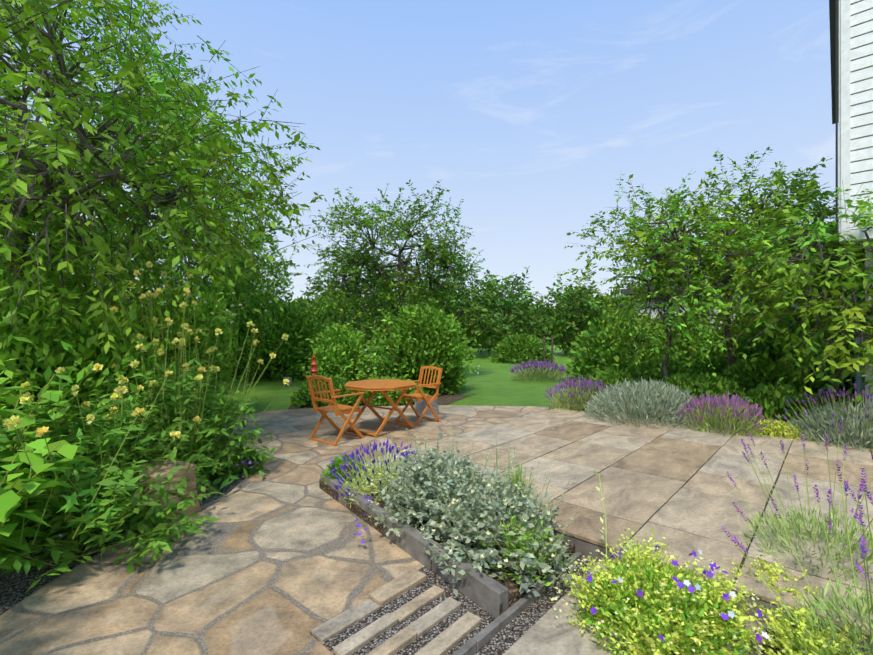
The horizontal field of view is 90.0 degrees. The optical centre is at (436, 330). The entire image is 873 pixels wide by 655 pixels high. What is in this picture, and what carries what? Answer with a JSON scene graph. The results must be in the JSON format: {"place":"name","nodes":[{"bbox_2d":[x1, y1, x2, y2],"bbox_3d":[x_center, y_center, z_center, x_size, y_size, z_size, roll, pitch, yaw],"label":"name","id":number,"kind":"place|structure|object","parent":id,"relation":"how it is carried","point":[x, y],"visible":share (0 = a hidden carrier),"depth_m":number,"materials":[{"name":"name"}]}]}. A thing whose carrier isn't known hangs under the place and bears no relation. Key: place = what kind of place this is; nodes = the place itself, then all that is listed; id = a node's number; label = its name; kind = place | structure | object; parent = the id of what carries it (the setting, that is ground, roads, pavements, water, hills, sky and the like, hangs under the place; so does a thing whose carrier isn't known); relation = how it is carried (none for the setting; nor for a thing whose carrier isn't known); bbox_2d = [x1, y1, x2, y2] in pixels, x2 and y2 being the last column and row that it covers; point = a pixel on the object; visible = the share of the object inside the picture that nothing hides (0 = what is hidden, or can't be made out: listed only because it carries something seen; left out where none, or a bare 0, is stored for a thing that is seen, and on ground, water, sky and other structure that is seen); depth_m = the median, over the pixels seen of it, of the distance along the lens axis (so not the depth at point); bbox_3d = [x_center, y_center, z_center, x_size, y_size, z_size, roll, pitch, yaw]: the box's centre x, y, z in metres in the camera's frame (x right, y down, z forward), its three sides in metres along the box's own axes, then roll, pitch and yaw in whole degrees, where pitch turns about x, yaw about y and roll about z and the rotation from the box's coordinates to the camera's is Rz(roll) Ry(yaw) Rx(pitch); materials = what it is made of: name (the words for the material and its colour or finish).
{"place":"outdoors","nodes":[
{"label":"outdoors","id":0,"kind":"place"},
{"bbox_2d":[283,377,291,385],"bbox_3d":[-4.206,1.430,12.324,0.231,0.257,0.174,-3,4,-41],"label":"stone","id":1,"kind":"object","parent":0,"point":[290,380],"visible":0.69,"depth_m":12.29,"materials":[{"name":"grey stone"}]},
{"bbox_2d":[309,566,495,654],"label":"gravel","id":2,"kind":"structure","parent":0,"point":[428,636],"depth_m":2.31,"materials":[{"name":"grey gravel"}]},
{"bbox_2d":[311,568,481,654],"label":"stone setts","id":3,"kind":"structure","parent":2,"relation":"on","point":[449,638],"depth_m":2.25,"materials":[{"name":"beige stone"}]},
{"bbox_2d":[1,0,838,308],"label":"sky","id":4,"kind":"structure","parent":0,"point":[531,114],"materials":[{"name":"blue"}]},
{"bbox_2d":[474,559,595,654],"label":"gravel","id":5,"kind":"structure","parent":0,"point":[507,637],"depth_m":2.31,"materials":[{"name":"grey gravel"}]},
{"bbox_2d":[218,333,872,447],"bbox_3d":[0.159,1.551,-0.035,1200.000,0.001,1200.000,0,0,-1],"label":"lawn","id":6,"kind":"structure","parent":0,"point":[491,383],"depth_m":11.75,"materials":[{"name":"green plant"}]},
{"bbox_2d":[0,422,236,553],"bbox_3d":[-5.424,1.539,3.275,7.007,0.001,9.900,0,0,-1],"label":"flowers","id":7,"kind":"object","parent":6,"relation":"on","point":[32,538],"visible":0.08,"depth_m":3.45,"materials":[{"name":"green plant"}]},
{"bbox_2d":[0,448,248,614],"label":"gravel margin","id":8,"kind":"object","parent":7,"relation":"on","point":[14,587],"visible":0.33,"depth_m":2.78,"materials":[{"name":"grey gravel"}]},
{"bbox_2d":[122,460,200,526],"bbox_3d":[-2.311,1.341,3.646,0.539,0.439,0.383,-3,1,27],"label":"stone","id":9,"kind":"object","parent":8,"relation":"on","point":[181,473],"visible":0.31,"depth_m":3.55,"materials":[{"name":"stone"}]},
{"bbox_2d":[0,272,283,591],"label":"border plants","id":10,"kind":"object","parent":7,"relation":"on","point":[56,475],"visible":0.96,"depth_m":3.22,"materials":[{"name":"green plant"}]},
{"bbox_2d":[0,261,289,535],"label":"border flowers","id":11,"kind":"object","parent":10,"relation":"attached to","point":[9,423],"visible":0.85,"depth_m":4.01,"materials":[{"name":"yellow plant"}]},
{"bbox_2d":[0,0,320,370],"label":"tree","id":12,"kind":"object","parent":6,"relation":"on","point":[135,81],"depth_m":4.88,"materials":[{"name":"green plant"}]},
{"bbox_2d":[0,0,342,340],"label":"tree","id":13,"kind":"object","parent":6,"relation":"on","point":[272,225],"depth_m":10.71,"materials":[{"name":"green plant"}]},
{"bbox_2d":[94,182,306,323],"bbox_3d":[-13.545,-2.961,23.562,11.755,10.800,11.210,0,0,-1],"label":"tree","id":14,"kind":"object","parent":6,"relation":"on","point":[288,262],"depth_m":25.07,"materials":[{"name":"green plant"}]},
{"bbox_2d":[302,238,421,351],"bbox_3d":[-5.304,-2.412,31.966,8.757,9.105,9.243,0,0,-1],"label":"tree","id":15,"kind":"object","parent":6,"relation":"on","point":[368,325],"depth_m":30.71,"materials":[{"name":"green plant"}]},
{"bbox_2d":[288,390,468,408],"bbox_3d":[-1.204,1.539,10.320,4.000,0.001,3.629,0,0,-1],"label":"bed","id":16,"kind":"object","parent":6,"relation":"on","point":[443,398],"visible":0.21,"depth_m":9.65,"materials":[{"name":"soil"}]},
{"bbox_2d":[311,354,317,375],"bbox_3d":[-2.664,1.006,9.497,0.146,1.050,0.150,0,0,-1],"label":"garden ornament","id":17,"kind":"object","parent":16,"relation":"on","point":[314,370],"visible":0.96,"depth_m":9.45,"materials":[{"name":"ceramic"}]},
{"bbox_2d":[289,374,428,407],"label":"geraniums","id":18,"kind":"object","parent":16,"relation":"on","point":[299,393],"visible":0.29,"depth_m":8.96,"materials":[{"name":"green plant"}]},
{"bbox_2d":[0,405,760,654],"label":"crazy paving","id":19,"kind":"structure","parent":6,"relation":"on","point":[280,559],"depth_m":2.78,"materials":[{"name":"beige stone"}]},
{"bbox_2d":[306,375,364,445],"bbox_3d":[-1.424,1.076,6.175,0.590,0.936,0.616,0,0,40],"label":"chair","id":20,"kind":"object","parent":19,"relation":"on","point":[341,410],"visible":1,"depth_m":6.07,"materials":[{"name":"brown wood"}]},
{"bbox_2d":[344,379,415,436],"bbox_3d":[-0.870,1.179,6.781,1.054,0.737,1.062,0,0,39],"label":"table","id":21,"kind":"object","parent":19,"relation":"on","point":[382,386],"visible":1,"depth_m":6.65,"materials":[{"name":"brown wood"}]},
{"bbox_2d":[320,468,508,617],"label":"planter kerb","id":22,"kind":"structure","parent":19,"relation":"on","point":[486,592],"depth_m":2.74,"materials":[{"name":"concrete"}]},
{"bbox_2d":[395,366,442,425],"bbox_3d":[-0.298,1.076,7.399,0.616,0.936,0.590,0,0,-42],"label":"chair","id":23,"kind":"object","parent":19,"relation":"on","point":[417,396],"visible":0.85,"depth_m":7.38,"materials":[{"name":"brown wood"}]},
{"bbox_2d":[414,399,438,414],"bbox_3d":[-0.198,1.401,8.126,0.434,0.320,0.315,-2,2,-11],"label":"stone","id":24,"kind":"object","parent":19,"relation":"on","point":[419,406],"visible":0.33,"depth_m":7.98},
{"bbox_2d":[319,473,574,614],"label":"planter soil","id":25,"kind":"structure","parent":19,"relation":"on","point":[513,587],"depth_m":2.95,"materials":[{"name":"brown soil"}]},
{"bbox_2d":[329,439,555,573],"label":"planter flowers","id":26,"kind":"object","parent":25,"relation":"on","point":[366,450],"visible":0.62,"depth_m":3.65,"materials":[{"name":"purple plant"}]},
{"bbox_2d":[321,421,579,596],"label":"planter plants","id":27,"kind":"object","parent":25,"relation":"on","point":[439,483],"visible":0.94,"depth_m":2.94,"materials":[{"name":"green plant"}]},
{"bbox_2d":[452,552,580,654],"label":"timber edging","id":28,"kind":"object","parent":19,"relation":"on","point":[481,638],"visible":0.75,"depth_m":2.28,"materials":[{"name":"concrete"}]},
{"bbox_2d":[503,563,766,654],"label":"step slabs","id":29,"kind":"structure","parent":19,"relation":"on","point":[548,632],"depth_m":2.14,"materials":[{"name":"stone"}]},
{"bbox_2d":[561,420,872,654],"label":"plants","id":30,"kind":"object","parent":19,"relation":"on","point":[678,621],"visible":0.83,"depth_m":2.13,"materials":[{"name":"green plant"}]},
{"bbox_2d":[550,539,785,654],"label":"flowers","id":31,"kind":"object","parent":30,"relation":"on","point":[725,596],"visible":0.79,"depth_m":2.07,"materials":[{"name":"purple plant"}]},
{"bbox_2d":[761,622,848,654],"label":"bed","id":32,"kind":"object","parent":19,"relation":"on","point":[765,646],"depth_m":2.07,"materials":[{"name":"soil"}]},
{"bbox_2d":[300,179,495,373],"bbox_3d":[-1.282,-1.646,14.133,6.344,6.400,5.963,0,0,-1],"label":"tree","id":33,"kind":"object","parent":6,"relation":"on","point":[386,287],"depth_m":13.65,"materials":[{"name":"green plant"}]},
{"bbox_2d":[375,270,467,334],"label":"tree","id":34,"kind":"object","parent":6,"relation":"on","point":[426,290],"depth_m":33.69,"materials":[{"name":"green plant"}]},
{"bbox_2d":[0,230,854,494],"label":"shrubs","id":35,"kind":"object","parent":6,"relation":"on","point":[418,338],"visible":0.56,"depth_m":10.01,"materials":[{"name":"green plant"}]},
{"bbox_2d":[77,286,848,399],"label":"hedges","id":36,"kind":"object","parent":6,"relation":"on","point":[593,354],"visible":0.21,"depth_m":12.71,"materials":[{"name":"green plant"}]},
{"bbox_2d":[412,255,522,355],"bbox_3d":[1.532,-1.294,25.941,7.410,6.319,7.396,0,0,-1],"label":"tree","id":37,"kind":"object","parent":6,"relation":"on","point":[485,321],"depth_m":25.16,"materials":[{"name":"green plant"}]},
{"bbox_2d":[457,266,549,353],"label":"tree","id":38,"kind":"object","parent":6,"relation":"on","point":[521,288],"depth_m":29.82,"materials":[{"name":"green plant"}]},
{"bbox_2d":[543,336,552,362],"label":"posts","id":39,"kind":"object","parent":6,"relation":"on","point":[551,348],"visible":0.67,"depth_m":20.50,"materials":[{"name":"wood"}]},
{"bbox_2d":[523,263,633,356],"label":"tree","id":40,"kind":"object","parent":6,"relation":"on","point":[574,330],"depth_m":26.59,"materials":[{"name":"green plant"}]},
{"bbox_2d":[601,259,707,315],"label":"tree","id":41,"kind":"object","parent":6,"relation":"on","point":[626,295],"depth_m":27.30,"materials":[{"name":"green plant"}]},
{"bbox_2d":[554,168,791,386],"bbox_3d":[4.112,-0.633,7.670,3.694,4.341,3.664,0,0,-1],"label":"tree","id":42,"kind":"object","parent":6,"relation":"on","point":[639,233],"depth_m":7.52,"materials":[{"name":"green plant"}]},
{"bbox_2d":[510,345,872,452],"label":"lavender bed","id":43,"kind":"object","parent":6,"relation":"on","point":[757,398],"visible":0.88,"depth_m":6.62,"materials":[{"name":"green plant"}]},
{"bbox_2d":[547,530,872,654],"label":"patio base","id":44,"kind":"object","parent":6,"relation":"on","point":[583,548],"depth_m":2.36,"materials":[{"name":"beige stone"}]},
{"bbox_2d":[366,408,872,636],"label":"patio slabs","id":45,"kind":"structure","parent":44,"relation":"on","point":[704,498],"depth_m":3.92,"materials":[{"name":"beige stone"}]},
{"bbox_2d":[465,420,872,606],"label":"paving joints","id":46,"kind":"object","parent":44,"relation":"on","point":[747,549],"depth_m":3.63,"materials":[{"name":"mortar"}]},
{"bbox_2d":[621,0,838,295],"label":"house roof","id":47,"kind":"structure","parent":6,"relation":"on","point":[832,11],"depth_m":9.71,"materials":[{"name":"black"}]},
{"bbox_2d":[599,147,861,377],"bbox_3d":[6.070,-0.966,8.291,5.271,5.027,4.936,0,0,-1],"label":"tree","id":48,"kind":"object","parent":6,"relation":"on","point":[742,245],"depth_m":7.86,"materials":[{"name":"green plant"}]},
{"bbox_2d":[647,201,821,286],"bbox_3d":[17.356,-2.507,24.343,10.161,9.580,9.946,0,0,-1],"label":"tree","id":49,"kind":"object","parent":6,"relation":"on","point":[735,241],"depth_m":24.47,"materials":[{"name":"green plant"}]},
{"bbox_2d":[680,166,838,284],"bbox_3d":[13.876,-1.708,16.321,8.276,8.090,8.784,0,0,-1],"label":"tree","id":50,"kind":"object","parent":6,"relation":"on","point":[810,210],"depth_m":15.45,"materials":[{"name":"green plant"}]},
{"bbox_2d":[692,180,872,409],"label":"shrub","id":51,"kind":"object","parent":6,"relation":"on","point":[833,325],"depth_m":5.93,"materials":[{"name":"green plant"}]},
{"bbox_2d":[661,312,769,350],"bbox_3d":[8.010,0.081,12.286,3.100,1.200,0.020,0,0,43],"label":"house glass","id":52,"kind":"object","parent":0,"point":[696,328],"depth_m":12.93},
{"bbox_2d":[634,245,872,422],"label":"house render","id":53,"kind":"object","parent":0,"point":[859,378],"visible":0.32,"depth_m":6.80,"materials":[{"name":"grey paint"}]},
{"bbox_2d":[836,0,837,233],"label":"trim","id":54,"kind":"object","parent":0,"point":[836,113],"visible":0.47,"depth_m":6.06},
{"bbox_2d":[851,0,872,229],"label":"house siding","id":55,"kind":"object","parent":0,"point":[862,114],"depth_m":5.95,"materials":[{"name":"white wood"}]},
{"bbox_2d":[839,0,872,276],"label":"house wall","id":56,"kind":"structure","parent":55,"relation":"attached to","point":[848,76],"depth_m":5.97,"materials":[{"name":"white wood"}]}
]}

